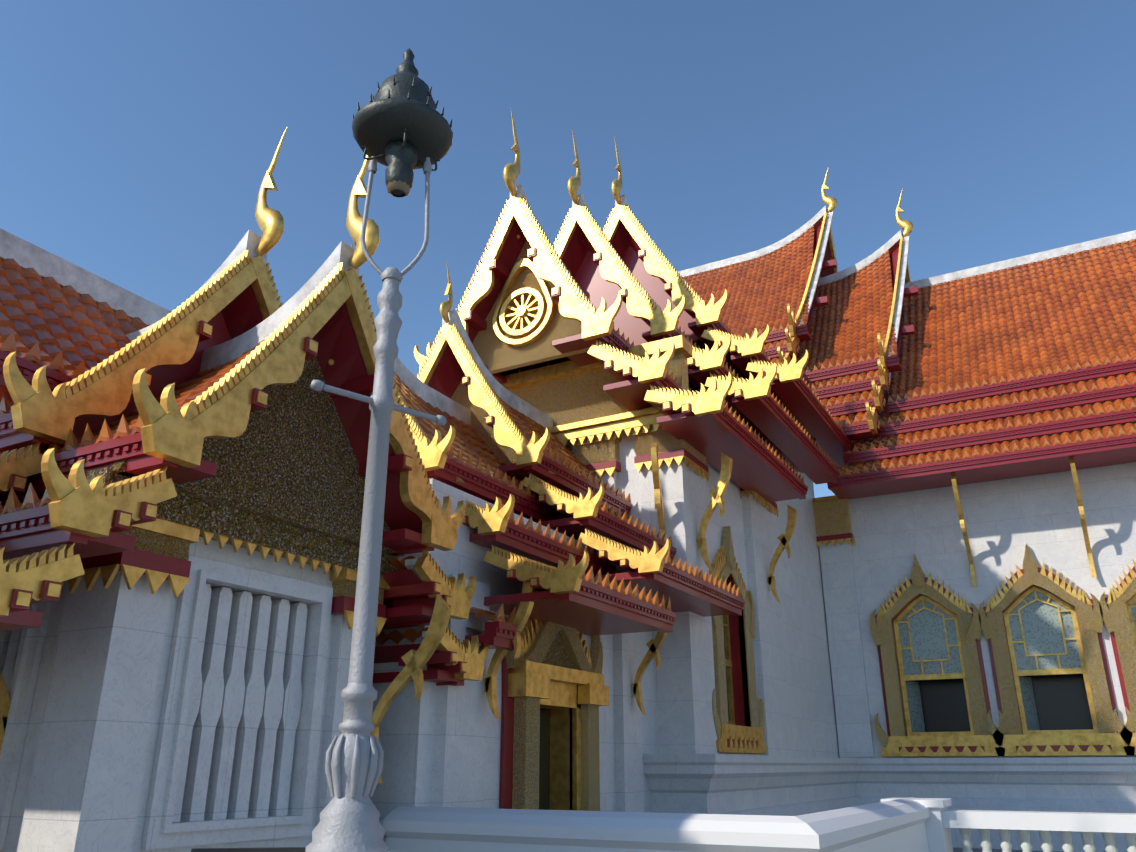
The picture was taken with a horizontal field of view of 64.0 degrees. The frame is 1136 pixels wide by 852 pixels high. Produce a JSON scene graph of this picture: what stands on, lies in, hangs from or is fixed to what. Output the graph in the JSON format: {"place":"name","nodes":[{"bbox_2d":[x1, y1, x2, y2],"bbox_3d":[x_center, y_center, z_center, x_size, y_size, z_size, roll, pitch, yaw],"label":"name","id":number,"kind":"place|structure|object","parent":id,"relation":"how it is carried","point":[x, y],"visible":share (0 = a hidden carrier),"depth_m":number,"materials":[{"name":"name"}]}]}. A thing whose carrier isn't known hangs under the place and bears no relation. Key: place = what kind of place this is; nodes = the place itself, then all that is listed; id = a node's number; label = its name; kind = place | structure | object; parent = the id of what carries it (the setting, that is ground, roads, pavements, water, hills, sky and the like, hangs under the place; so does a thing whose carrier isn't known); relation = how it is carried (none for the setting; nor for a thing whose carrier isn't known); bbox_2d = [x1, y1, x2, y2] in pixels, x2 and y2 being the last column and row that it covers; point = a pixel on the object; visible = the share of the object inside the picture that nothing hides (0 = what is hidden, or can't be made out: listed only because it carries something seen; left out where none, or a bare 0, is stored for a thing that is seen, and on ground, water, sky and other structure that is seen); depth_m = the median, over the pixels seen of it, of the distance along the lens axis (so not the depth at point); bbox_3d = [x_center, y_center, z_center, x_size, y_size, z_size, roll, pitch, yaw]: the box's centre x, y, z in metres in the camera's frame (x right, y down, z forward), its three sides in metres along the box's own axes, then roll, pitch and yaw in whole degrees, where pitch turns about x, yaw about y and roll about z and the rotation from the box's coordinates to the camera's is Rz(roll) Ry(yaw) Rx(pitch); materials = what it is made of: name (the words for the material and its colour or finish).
{"place":"outdoors","nodes":[
{"label":"outdoors","id":0,"kind":"place"},
{"bbox_2d":[0,0,1135,497],"label":"sky","id":1,"kind":"structure","parent":0,"point":[139,139],"materials":[{"name":"blue"}]},
{"bbox_2d":[953,848,1056,851],"bbox_3d":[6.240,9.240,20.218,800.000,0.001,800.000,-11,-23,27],"label":"ground","id":2,"kind":"structure","parent":0,"point":[973,850],"depth_m":18.03,"materials":[{"name":"stone"}]},
{"bbox_2d":[191,847,305,851],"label":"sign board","id":3,"kind":"object","parent":2,"relation":"on","point":[279,849],"visible":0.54,"depth_m":4.41,"materials":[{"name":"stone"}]},
{"bbox_2d":[305,48,452,851],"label":"lamp post","id":4,"kind":"object","parent":2,"relation":"on","point":[401,129],"visible":1,"depth_m":4.51,"materials":[{"name":"metal"}]},
{"bbox_2d":[0,109,1135,851],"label":"temple","id":5,"kind":"structure","parent":2,"relation":"on","point":[630,563],"depth_m":13.26,"materials":[{"name":"stone"}]},
{"bbox_2d":[383,797,1135,851],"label":"terrace parapet","id":6,"kind":"structure","parent":2,"relation":"on","point":[910,824],"depth_m":7.83,"materials":[{"name":"stone"}]}
]}

